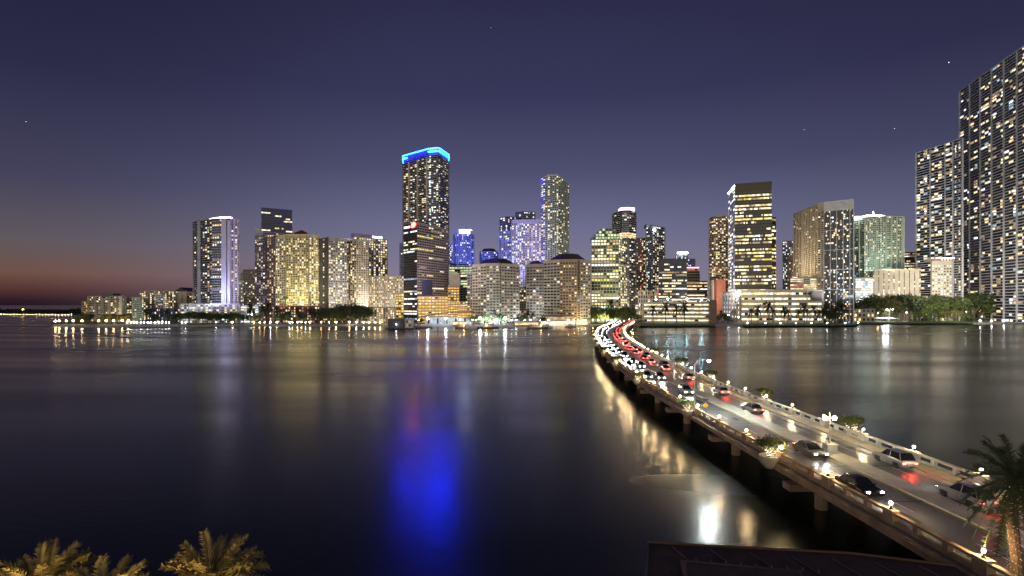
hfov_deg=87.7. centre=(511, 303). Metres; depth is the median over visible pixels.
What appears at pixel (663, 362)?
car
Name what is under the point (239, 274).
window
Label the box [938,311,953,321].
broadleaf tree
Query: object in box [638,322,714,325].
garage bank lawn
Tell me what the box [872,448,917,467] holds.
car
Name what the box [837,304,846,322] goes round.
royal palm
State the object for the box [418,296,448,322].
podium block
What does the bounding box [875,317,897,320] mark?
marquee
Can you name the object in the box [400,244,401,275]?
window
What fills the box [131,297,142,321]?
apartment block
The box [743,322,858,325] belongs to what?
waterfront lawn
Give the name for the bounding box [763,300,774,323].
royal palm
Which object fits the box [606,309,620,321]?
broadleaf tree
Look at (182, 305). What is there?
window
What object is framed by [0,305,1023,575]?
water
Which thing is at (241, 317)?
broadleaf tree
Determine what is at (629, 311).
broadleaf tree
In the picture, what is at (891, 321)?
bright yard
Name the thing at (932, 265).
window
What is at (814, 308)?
royal palm
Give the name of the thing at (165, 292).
window
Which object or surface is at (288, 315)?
broadleaf tree
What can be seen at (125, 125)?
sky
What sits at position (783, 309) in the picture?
royal palm
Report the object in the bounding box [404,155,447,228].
window
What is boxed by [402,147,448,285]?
condo tower
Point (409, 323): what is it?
barge house
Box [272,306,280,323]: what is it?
royal palm
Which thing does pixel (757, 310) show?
royal palm
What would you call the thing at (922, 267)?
window
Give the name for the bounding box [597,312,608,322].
broadleaf tree
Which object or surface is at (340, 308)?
broadleaf tree
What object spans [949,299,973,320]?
broadleaf tree
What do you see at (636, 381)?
planter tree
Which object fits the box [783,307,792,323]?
royal palm
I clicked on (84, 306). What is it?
apartment block
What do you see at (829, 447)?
street light
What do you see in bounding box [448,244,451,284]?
condo tower
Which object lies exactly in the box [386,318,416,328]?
work barge
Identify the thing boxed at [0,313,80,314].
shore ground
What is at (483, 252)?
window
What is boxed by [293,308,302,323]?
royal palm
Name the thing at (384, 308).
window
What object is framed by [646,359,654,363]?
car
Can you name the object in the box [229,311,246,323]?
broadleaf tree
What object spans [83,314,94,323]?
broadleaf tree
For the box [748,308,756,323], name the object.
royal palm
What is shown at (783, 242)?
window
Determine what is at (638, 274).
window
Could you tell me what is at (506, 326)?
motor boat
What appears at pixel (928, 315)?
broadleaf tree
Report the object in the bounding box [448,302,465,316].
stepped block
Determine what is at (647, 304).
window
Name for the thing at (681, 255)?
condo tower
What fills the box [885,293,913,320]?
broadleaf tree
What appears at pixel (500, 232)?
window
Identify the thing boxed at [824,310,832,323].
royal palm
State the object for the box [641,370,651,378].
car
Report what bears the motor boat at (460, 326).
on the water
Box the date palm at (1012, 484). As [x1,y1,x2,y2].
[956,433,1023,575]
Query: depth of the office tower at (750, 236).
590.74 m
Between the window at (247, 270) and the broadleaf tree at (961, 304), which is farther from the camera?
the window at (247, 270)
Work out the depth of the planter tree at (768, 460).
59.28 m
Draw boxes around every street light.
[693,359,711,408]
[821,412,838,452]
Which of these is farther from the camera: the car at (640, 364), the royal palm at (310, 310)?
the royal palm at (310, 310)
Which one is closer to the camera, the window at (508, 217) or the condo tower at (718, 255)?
the condo tower at (718, 255)
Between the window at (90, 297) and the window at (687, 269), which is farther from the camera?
the window at (687, 269)
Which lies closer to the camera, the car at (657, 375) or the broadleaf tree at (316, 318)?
the car at (657, 375)
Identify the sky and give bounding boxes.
[0,0,1023,304]
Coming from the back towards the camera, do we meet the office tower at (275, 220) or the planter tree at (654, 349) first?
the office tower at (275, 220)
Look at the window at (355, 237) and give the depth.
704.22 m
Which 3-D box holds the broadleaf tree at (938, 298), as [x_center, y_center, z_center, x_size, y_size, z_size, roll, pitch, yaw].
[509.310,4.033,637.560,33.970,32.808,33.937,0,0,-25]
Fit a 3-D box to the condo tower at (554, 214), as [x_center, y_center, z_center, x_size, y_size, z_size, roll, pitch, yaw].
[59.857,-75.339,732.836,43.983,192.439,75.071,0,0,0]
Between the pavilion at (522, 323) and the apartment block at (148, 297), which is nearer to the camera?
the pavilion at (522, 323)
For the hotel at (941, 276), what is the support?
on the ground at (100, 323)
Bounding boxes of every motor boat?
[414,322,432,327]
[455,324,464,328]
[463,322,476,328]
[479,324,498,328]
[501,322,512,327]
[526,324,548,328]
[565,323,575,327]
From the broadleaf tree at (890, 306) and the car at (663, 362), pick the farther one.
the broadleaf tree at (890, 306)
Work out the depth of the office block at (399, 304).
566.21 m
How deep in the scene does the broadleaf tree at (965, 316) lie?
614.47 m
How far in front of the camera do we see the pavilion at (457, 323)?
526.45 m
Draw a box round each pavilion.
[452,322,466,324]
[515,322,538,324]
[541,321,574,324]
[576,321,588,324]
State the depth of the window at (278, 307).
578.99 m
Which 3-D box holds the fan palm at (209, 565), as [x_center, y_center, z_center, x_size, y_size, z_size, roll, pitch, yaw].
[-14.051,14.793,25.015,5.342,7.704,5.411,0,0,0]
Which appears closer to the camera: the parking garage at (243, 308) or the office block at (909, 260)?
the parking garage at (243, 308)
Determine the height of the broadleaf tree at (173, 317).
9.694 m
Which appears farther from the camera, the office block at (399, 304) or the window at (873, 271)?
the window at (873, 271)
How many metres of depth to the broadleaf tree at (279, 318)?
539.85 m
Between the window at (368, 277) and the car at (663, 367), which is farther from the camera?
the window at (368, 277)
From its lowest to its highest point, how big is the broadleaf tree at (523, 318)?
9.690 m
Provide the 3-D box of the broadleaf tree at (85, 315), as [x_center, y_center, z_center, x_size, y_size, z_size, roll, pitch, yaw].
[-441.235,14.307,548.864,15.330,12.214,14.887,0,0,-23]
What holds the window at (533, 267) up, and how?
in the hotel at (534, 287)
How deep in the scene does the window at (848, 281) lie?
579.42 m
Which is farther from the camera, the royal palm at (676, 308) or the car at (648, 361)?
the royal palm at (676, 308)
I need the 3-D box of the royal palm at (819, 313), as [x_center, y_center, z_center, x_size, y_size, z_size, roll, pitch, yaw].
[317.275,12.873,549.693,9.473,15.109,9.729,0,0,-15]
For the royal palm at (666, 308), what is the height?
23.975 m
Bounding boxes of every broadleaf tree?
[76,312,91,323]
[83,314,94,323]
[97,313,112,323]
[107,313,122,323]
[120,314,133,323]
[149,315,159,321]
[169,314,179,323]
[179,312,192,323]
[184,311,196,323]
[195,311,209,323]
[203,311,218,323]
[211,314,221,323]
[222,313,229,322]
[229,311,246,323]
[237,314,248,323]
[247,313,260,323]
[273,312,286,323]
[280,312,292,323]
[295,313,306,323]
[311,312,324,323]
[314,307,330,323]
[318,307,334,323]
[325,308,336,323]
[330,311,342,323]
[334,303,354,323]
[344,304,361,323]
[352,311,367,323]
[354,305,373,323]
[466,315,476,321]
[477,313,493,323]
[494,313,505,323]
[517,315,527,320]
[588,305,603,322]
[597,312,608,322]
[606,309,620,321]
[612,308,633,322]
[615,306,634,322]
[618,306,636,320]
[824,312,837,322]
[854,301,865,307]
[859,296,887,320]
[861,293,903,320]
[865,297,901,320]
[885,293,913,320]
[889,300,907,320]
[894,299,912,320]
[895,293,928,320]
[908,295,932,320]
[912,310,927,320]
[918,301,949,320]
[918,311,932,320]
[929,294,955,320]
[932,301,951,320]
[933,310,948,321]
[934,295,972,320]
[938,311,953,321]
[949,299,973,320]
[951,310,966,321]
[958,314,972,321]
[965,292,995,320]
[969,302,996,320]
[975,300,996,320]
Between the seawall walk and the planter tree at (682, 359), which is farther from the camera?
the seawall walk
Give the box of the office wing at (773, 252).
[772,217,775,288]
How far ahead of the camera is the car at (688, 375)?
123.02 m
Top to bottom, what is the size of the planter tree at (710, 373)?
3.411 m
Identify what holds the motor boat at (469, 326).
on the water
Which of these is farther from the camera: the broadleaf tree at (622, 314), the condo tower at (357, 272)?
the condo tower at (357, 272)
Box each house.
[405,319,413,327]
[854,307,874,321]
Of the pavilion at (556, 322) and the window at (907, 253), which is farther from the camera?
the window at (907, 253)
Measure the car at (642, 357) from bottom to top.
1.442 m
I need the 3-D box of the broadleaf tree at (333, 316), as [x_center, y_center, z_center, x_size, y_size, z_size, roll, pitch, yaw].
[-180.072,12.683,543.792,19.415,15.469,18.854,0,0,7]
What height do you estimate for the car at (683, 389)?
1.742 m
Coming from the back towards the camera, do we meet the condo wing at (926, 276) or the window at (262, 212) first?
the window at (262, 212)
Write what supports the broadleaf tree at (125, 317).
on the ground at (100, 323)
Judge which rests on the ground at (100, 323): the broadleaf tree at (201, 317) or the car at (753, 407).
the broadleaf tree at (201, 317)
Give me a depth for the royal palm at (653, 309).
542.63 m
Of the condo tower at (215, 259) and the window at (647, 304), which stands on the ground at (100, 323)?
the condo tower at (215, 259)
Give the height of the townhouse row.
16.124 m
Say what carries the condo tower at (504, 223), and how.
on the ground at (100, 323)
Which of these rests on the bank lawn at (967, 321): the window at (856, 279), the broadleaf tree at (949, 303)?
the broadleaf tree at (949, 303)
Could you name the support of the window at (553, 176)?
in the condo tower at (554, 214)
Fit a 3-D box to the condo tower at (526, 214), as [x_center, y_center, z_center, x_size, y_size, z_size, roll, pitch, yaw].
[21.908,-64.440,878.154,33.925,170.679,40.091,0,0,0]
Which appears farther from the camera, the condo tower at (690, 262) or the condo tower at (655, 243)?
the condo tower at (690, 262)
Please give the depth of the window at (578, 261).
544.84 m
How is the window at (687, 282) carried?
in the office block at (696, 290)
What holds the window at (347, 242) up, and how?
in the condo tower at (357, 272)
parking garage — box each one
[179,304,239,322]
[240,305,258,322]
[642,300,716,323]
[722,289,823,322]
[855,278,873,305]
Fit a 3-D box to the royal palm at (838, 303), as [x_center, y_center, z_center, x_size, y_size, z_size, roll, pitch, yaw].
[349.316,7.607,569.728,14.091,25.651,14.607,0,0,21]
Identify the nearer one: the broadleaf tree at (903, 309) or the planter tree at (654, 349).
the planter tree at (654, 349)
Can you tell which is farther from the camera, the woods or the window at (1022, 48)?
the woods
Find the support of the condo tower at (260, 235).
on the ground at (100, 323)
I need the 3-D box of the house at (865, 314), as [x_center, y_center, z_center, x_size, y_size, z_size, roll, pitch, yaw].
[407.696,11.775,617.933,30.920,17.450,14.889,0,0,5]
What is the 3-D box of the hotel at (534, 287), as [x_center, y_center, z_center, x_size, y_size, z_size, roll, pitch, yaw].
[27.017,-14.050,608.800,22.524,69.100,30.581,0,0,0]
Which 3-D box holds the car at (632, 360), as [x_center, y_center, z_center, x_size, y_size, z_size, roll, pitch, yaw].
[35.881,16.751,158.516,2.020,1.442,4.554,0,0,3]
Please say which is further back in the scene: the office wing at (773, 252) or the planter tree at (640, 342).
the office wing at (773, 252)
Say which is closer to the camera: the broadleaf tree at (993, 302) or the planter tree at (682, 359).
the planter tree at (682, 359)
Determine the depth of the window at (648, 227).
778.93 m
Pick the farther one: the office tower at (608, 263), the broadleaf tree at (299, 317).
the office tower at (608, 263)
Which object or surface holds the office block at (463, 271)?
on the ground at (100, 323)
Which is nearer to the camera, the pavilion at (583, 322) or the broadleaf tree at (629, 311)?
the pavilion at (583, 322)
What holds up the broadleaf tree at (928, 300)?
on the bank lawn at (967, 321)
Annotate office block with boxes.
[395,293,403,317]
[447,273,460,301]
[449,266,471,307]
[635,295,637,317]
[638,290,658,316]
[687,267,699,280]
[687,281,706,301]
[790,277,816,289]
[873,269,920,320]
[905,252,914,268]
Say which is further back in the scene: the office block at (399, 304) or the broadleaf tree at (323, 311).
the office block at (399, 304)
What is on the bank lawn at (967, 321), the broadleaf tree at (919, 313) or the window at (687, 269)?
the broadleaf tree at (919, 313)
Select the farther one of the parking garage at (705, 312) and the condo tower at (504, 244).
the condo tower at (504, 244)
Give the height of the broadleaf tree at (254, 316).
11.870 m
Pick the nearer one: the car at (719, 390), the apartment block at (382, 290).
the car at (719, 390)
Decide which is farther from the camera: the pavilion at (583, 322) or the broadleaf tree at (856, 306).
the broadleaf tree at (856, 306)
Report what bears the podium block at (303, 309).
on the ground at (100, 323)
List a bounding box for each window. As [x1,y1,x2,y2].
[90,297,123,320]
[140,292,158,315]
[163,292,182,307]
[182,305,236,321]
[194,220,236,303]
[238,274,243,304]
[244,270,253,304]
[255,233,277,319]
[262,212,291,233]
[268,237,319,304]
[268,307,316,321]
[323,241,345,305]
[347,242,366,305]
[355,237,386,275]
[363,308,393,322]
[368,277,402,305]
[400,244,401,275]
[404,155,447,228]
[404,225,447,321]
[448,288,458,301]
[454,235,472,271]
[455,267,471,299]
[473,266,518,322]
[480,252,497,261]
[500,232,510,257]
[501,217,519,230]
[512,223,540,265]
[517,212,533,218]
[519,267,525,286]
[533,267,543,320]
[542,176,568,263]
[544,261,589,322]
[592,229,626,307]
[615,211,634,317]
[635,239,645,294]
[644,304,707,320]
[647,227,663,288]
[659,264,686,299]
[687,269,699,280]
[687,282,706,301]
[710,217,728,295]
[724,293,820,319]
[728,190,771,290]
[772,222,775,286]
[783,242,792,287]
[794,207,852,322]
[855,216,900,277]
[856,279,872,302]
[873,271,919,315]
[905,253,913,268]
[917,139,959,320]
[918,262,929,319]
[932,265,950,319]
[961,48,1023,321]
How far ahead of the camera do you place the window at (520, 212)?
863.04 m
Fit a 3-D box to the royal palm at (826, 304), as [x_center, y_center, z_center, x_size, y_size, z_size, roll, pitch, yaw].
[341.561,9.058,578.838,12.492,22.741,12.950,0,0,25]
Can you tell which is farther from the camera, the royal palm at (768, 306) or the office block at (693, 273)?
the office block at (693, 273)
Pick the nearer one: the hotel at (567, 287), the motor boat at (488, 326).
the motor boat at (488, 326)
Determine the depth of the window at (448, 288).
626.65 m
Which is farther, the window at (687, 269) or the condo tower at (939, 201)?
the window at (687, 269)
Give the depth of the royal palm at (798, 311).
544.95 m
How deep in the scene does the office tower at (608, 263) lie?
601.70 m
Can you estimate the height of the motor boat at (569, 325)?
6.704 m
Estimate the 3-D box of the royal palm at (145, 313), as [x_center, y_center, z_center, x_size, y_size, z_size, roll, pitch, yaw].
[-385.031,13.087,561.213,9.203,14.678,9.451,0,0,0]
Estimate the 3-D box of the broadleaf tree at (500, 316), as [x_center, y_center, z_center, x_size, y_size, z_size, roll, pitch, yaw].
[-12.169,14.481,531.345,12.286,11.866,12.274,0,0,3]
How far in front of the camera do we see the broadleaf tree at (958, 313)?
617.46 m
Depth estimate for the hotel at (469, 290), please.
600.56 m
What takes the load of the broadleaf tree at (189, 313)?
on the ground at (100, 323)
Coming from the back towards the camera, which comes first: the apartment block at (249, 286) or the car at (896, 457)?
the apartment block at (249, 286)
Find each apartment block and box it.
[81,301,86,315]
[87,293,125,321]
[126,297,132,320]
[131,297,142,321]
[139,290,160,319]
[154,294,164,307]
[162,287,193,307]
[187,293,193,303]
[238,273,243,309]
[243,269,254,304]
[368,276,403,306]
[519,289,525,315]
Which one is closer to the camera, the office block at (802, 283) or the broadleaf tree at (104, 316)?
the broadleaf tree at (104, 316)
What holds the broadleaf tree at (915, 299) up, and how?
on the bank lawn at (967, 321)
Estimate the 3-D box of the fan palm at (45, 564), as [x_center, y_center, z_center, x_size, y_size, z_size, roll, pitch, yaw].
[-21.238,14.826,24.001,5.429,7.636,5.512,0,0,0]
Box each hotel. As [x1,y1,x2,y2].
[467,273,471,312]
[472,258,518,323]
[526,261,543,321]
[541,254,590,323]
[924,258,954,320]
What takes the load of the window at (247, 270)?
in the apartment block at (249, 286)
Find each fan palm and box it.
[0,537,98,575]
[60,554,149,575]
[159,528,269,575]
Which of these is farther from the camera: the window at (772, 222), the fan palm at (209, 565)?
the window at (772, 222)
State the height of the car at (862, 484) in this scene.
1.442 m
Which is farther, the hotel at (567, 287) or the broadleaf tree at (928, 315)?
the broadleaf tree at (928, 315)
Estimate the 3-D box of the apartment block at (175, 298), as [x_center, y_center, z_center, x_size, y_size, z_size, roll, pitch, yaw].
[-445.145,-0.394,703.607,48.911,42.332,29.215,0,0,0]
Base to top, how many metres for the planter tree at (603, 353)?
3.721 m
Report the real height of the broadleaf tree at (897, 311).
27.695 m
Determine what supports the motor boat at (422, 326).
on the water
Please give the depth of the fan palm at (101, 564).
23.83 m
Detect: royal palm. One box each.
[142,310,150,322]
[160,309,170,323]
[246,304,256,323]
[257,305,268,323]
[260,303,273,323]
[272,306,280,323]
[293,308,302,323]
[307,308,313,323]
[523,309,530,318]
[605,299,616,322]
[649,304,657,323]
[660,301,671,323]
[670,304,681,323]
[679,302,691,323]
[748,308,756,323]
[753,304,763,323]
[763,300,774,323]
[768,308,776,323]
[779,306,788,316]
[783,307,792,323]
[793,308,803,316]
[799,304,809,323]
[809,305,820,323]
[816,309,824,323]
[824,302,831,322]
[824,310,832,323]
[832,299,845,322]
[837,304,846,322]
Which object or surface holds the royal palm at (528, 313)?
on the ground at (100, 323)
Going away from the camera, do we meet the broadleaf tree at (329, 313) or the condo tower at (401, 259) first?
the broadleaf tree at (329, 313)
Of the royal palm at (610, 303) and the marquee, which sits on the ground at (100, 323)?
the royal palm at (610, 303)
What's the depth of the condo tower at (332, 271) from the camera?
595.46 m
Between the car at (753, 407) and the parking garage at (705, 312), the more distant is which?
the parking garage at (705, 312)
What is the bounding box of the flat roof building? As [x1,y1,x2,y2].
[645,541,968,575]
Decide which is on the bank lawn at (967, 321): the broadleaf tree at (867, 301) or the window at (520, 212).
the broadleaf tree at (867, 301)
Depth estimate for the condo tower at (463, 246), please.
853.27 m
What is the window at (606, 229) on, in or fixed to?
in the office tower at (608, 263)
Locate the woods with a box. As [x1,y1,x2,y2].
[0,308,81,313]
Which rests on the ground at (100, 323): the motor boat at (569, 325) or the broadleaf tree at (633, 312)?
the broadleaf tree at (633, 312)
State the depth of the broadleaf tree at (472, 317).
532.71 m
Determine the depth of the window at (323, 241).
595.91 m
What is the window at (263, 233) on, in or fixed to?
in the condo tower at (260, 235)
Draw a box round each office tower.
[261,207,291,234]
[351,233,387,275]
[404,222,447,322]
[590,228,626,321]
[658,258,686,301]
[728,181,771,290]
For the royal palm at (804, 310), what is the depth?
541.61 m
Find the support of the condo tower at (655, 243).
on the ground at (100, 323)
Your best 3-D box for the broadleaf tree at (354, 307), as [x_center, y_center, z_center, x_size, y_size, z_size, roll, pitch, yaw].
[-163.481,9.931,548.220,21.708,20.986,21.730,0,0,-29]
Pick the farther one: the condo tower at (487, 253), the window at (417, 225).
the condo tower at (487, 253)
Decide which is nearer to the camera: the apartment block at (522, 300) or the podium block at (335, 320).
the podium block at (335, 320)
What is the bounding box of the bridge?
[595,319,1023,575]
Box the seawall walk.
[53,322,1023,326]
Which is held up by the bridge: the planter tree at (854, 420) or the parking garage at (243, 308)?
the planter tree at (854, 420)
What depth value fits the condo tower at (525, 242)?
719.53 m
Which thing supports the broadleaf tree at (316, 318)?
on the ground at (100, 323)
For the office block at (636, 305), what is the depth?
760.06 m
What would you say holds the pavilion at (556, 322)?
on the ground at (100, 323)
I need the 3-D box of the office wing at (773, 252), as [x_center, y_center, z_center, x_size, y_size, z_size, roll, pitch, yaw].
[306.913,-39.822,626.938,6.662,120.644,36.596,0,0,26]
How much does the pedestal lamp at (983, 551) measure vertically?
0.545 m
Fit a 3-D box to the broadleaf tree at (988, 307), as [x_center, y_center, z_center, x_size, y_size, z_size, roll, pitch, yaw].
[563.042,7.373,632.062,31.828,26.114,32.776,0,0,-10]
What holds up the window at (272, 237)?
in the condo tower at (292, 267)
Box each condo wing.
[788,255,792,289]
[916,259,931,320]
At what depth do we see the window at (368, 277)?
642.61 m
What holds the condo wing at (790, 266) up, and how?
on the ground at (100, 323)
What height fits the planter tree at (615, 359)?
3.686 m
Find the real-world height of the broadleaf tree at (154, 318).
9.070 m
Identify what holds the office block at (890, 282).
on the ground at (100, 323)
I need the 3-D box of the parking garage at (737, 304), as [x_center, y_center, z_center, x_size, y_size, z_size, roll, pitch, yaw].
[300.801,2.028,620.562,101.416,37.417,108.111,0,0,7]
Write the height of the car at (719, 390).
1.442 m
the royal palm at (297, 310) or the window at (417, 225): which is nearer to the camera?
the royal palm at (297, 310)
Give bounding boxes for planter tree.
[600,347,607,356]
[610,356,621,367]
[632,371,643,384]
[636,340,644,346]
[649,347,659,354]
[673,356,687,366]
[677,398,695,417]
[704,369,717,379]
[755,434,788,468]
[756,386,774,403]
[837,414,864,435]
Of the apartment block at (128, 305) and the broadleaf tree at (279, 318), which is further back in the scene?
the apartment block at (128, 305)
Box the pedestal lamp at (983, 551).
[981,549,985,557]
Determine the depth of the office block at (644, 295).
731.22 m
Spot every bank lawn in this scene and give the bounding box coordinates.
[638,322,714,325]
[864,320,972,322]
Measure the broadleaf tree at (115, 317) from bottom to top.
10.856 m
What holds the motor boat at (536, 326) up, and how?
on the water
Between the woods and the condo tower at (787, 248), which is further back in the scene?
the woods
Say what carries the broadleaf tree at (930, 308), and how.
on the bank lawn at (967, 321)
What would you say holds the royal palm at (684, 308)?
on the garage bank lawn at (670, 324)
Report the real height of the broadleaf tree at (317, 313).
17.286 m
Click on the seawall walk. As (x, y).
(472, 325)
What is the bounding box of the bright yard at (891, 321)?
[875,321,907,321]
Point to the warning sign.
(705, 405)
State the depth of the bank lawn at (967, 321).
586.97 m
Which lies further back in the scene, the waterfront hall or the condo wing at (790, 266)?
the condo wing at (790, 266)
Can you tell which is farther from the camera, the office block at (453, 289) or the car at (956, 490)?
the office block at (453, 289)
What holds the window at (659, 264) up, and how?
in the office tower at (672, 279)
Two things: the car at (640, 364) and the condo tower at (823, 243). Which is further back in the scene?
the condo tower at (823, 243)
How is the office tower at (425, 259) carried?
on the ground at (100, 323)
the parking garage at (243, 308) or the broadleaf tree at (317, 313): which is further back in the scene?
the parking garage at (243, 308)
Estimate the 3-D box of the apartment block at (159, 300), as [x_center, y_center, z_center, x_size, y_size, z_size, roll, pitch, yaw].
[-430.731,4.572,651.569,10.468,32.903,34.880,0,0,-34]
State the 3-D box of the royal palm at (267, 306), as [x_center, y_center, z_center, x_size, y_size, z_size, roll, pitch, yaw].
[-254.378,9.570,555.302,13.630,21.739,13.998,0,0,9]
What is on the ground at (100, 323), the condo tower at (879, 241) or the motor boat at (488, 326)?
the condo tower at (879, 241)
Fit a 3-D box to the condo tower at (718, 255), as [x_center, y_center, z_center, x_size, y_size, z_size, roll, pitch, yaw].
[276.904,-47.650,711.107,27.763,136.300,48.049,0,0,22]
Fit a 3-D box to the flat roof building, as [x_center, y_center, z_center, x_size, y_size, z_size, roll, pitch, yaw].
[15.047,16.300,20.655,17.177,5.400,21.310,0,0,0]
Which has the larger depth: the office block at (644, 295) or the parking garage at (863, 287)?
the office block at (644, 295)
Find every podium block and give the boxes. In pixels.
[266,306,320,322]
[321,307,350,322]
[352,307,395,323]
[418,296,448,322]
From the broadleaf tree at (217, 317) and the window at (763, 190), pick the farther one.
the window at (763, 190)
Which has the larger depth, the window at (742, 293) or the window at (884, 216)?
the window at (884, 216)
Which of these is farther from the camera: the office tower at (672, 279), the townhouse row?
the office tower at (672, 279)
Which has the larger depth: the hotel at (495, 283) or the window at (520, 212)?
the window at (520, 212)
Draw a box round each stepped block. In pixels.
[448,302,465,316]
[457,308,471,316]
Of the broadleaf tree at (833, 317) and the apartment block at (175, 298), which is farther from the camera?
the apartment block at (175, 298)
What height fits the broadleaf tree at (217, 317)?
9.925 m
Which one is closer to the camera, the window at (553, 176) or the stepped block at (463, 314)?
the stepped block at (463, 314)
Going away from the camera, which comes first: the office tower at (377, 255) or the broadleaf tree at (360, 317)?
the broadleaf tree at (360, 317)
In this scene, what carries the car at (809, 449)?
on the bridge
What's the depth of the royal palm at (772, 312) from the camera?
548.16 m
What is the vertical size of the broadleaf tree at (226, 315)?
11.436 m
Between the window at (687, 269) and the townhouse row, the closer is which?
the townhouse row
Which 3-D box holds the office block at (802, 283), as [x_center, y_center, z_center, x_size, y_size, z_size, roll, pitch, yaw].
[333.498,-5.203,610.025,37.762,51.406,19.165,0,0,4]
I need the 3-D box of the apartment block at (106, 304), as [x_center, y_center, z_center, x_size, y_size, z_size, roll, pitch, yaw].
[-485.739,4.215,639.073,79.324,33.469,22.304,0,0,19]
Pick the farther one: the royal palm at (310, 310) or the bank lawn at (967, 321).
the bank lawn at (967, 321)
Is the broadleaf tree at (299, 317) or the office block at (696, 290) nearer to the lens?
the broadleaf tree at (299, 317)
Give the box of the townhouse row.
[145,308,178,322]
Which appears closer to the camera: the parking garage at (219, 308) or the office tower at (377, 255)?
the parking garage at (219, 308)
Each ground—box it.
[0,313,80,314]
[56,320,1002,325]
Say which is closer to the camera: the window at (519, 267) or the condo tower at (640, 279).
the window at (519, 267)
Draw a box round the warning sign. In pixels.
[703,398,708,419]
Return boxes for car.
[621,351,627,356]
[625,361,633,366]
[629,358,636,362]
[636,361,645,368]
[640,355,647,359]
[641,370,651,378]
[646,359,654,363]
[653,371,665,379]
[659,360,668,365]
[659,364,669,370]
[678,384,693,394]
[682,373,693,379]
[712,386,729,394]
[741,403,764,413]
[792,440,828,457]
[834,472,884,496]
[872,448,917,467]
[936,482,998,507]
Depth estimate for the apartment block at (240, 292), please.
720.00 m
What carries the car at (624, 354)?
on the bridge
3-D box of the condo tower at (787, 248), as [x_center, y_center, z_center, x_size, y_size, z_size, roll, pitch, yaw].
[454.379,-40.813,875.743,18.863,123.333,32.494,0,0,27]
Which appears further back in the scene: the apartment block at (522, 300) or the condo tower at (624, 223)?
the condo tower at (624, 223)
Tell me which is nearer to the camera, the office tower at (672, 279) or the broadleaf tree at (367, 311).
the broadleaf tree at (367, 311)
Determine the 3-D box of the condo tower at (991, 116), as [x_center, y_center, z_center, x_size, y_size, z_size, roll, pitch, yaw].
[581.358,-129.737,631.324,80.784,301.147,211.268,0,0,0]
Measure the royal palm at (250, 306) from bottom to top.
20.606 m
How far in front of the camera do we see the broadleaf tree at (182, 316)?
552.75 m
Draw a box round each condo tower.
[192,217,239,303]
[255,226,283,320]
[265,230,319,320]
[319,237,351,306]
[347,240,367,306]
[399,243,402,275]
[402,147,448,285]
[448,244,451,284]
[452,229,474,271]
[479,248,497,262]
[498,231,510,260]
[499,216,521,230]
[511,219,540,265]
[515,211,535,219]
[519,266,525,286]
[540,174,568,263]
[612,207,636,317]
[635,238,645,294]
[644,224,665,289]
[675,252,688,258]
[687,259,695,266]
[709,216,728,319]
[782,241,792,288]
[793,199,853,322]
[854,211,904,297]
[915,137,963,320]
[959,46,1023,322]
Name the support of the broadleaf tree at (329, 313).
on the ground at (100, 323)
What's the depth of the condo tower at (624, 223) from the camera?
739.66 m
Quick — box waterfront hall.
[420,311,473,323]
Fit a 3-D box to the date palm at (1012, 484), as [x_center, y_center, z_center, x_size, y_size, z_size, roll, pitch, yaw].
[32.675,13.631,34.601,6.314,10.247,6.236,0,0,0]
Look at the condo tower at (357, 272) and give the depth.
608.12 m
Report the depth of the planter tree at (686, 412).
85.48 m
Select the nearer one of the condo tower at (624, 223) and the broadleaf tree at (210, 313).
the broadleaf tree at (210, 313)
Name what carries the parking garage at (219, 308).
on the ground at (100, 323)
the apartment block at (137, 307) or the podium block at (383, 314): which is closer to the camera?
the podium block at (383, 314)
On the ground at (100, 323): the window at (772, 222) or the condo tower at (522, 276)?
the condo tower at (522, 276)
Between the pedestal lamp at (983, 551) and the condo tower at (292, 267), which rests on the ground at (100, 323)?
the condo tower at (292, 267)
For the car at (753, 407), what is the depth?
85.23 m
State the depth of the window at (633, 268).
740.72 m
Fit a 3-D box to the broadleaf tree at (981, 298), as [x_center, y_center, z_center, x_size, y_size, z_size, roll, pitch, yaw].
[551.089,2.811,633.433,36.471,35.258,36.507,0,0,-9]
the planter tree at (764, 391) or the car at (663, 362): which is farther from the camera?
the car at (663, 362)
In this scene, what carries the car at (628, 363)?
on the bridge

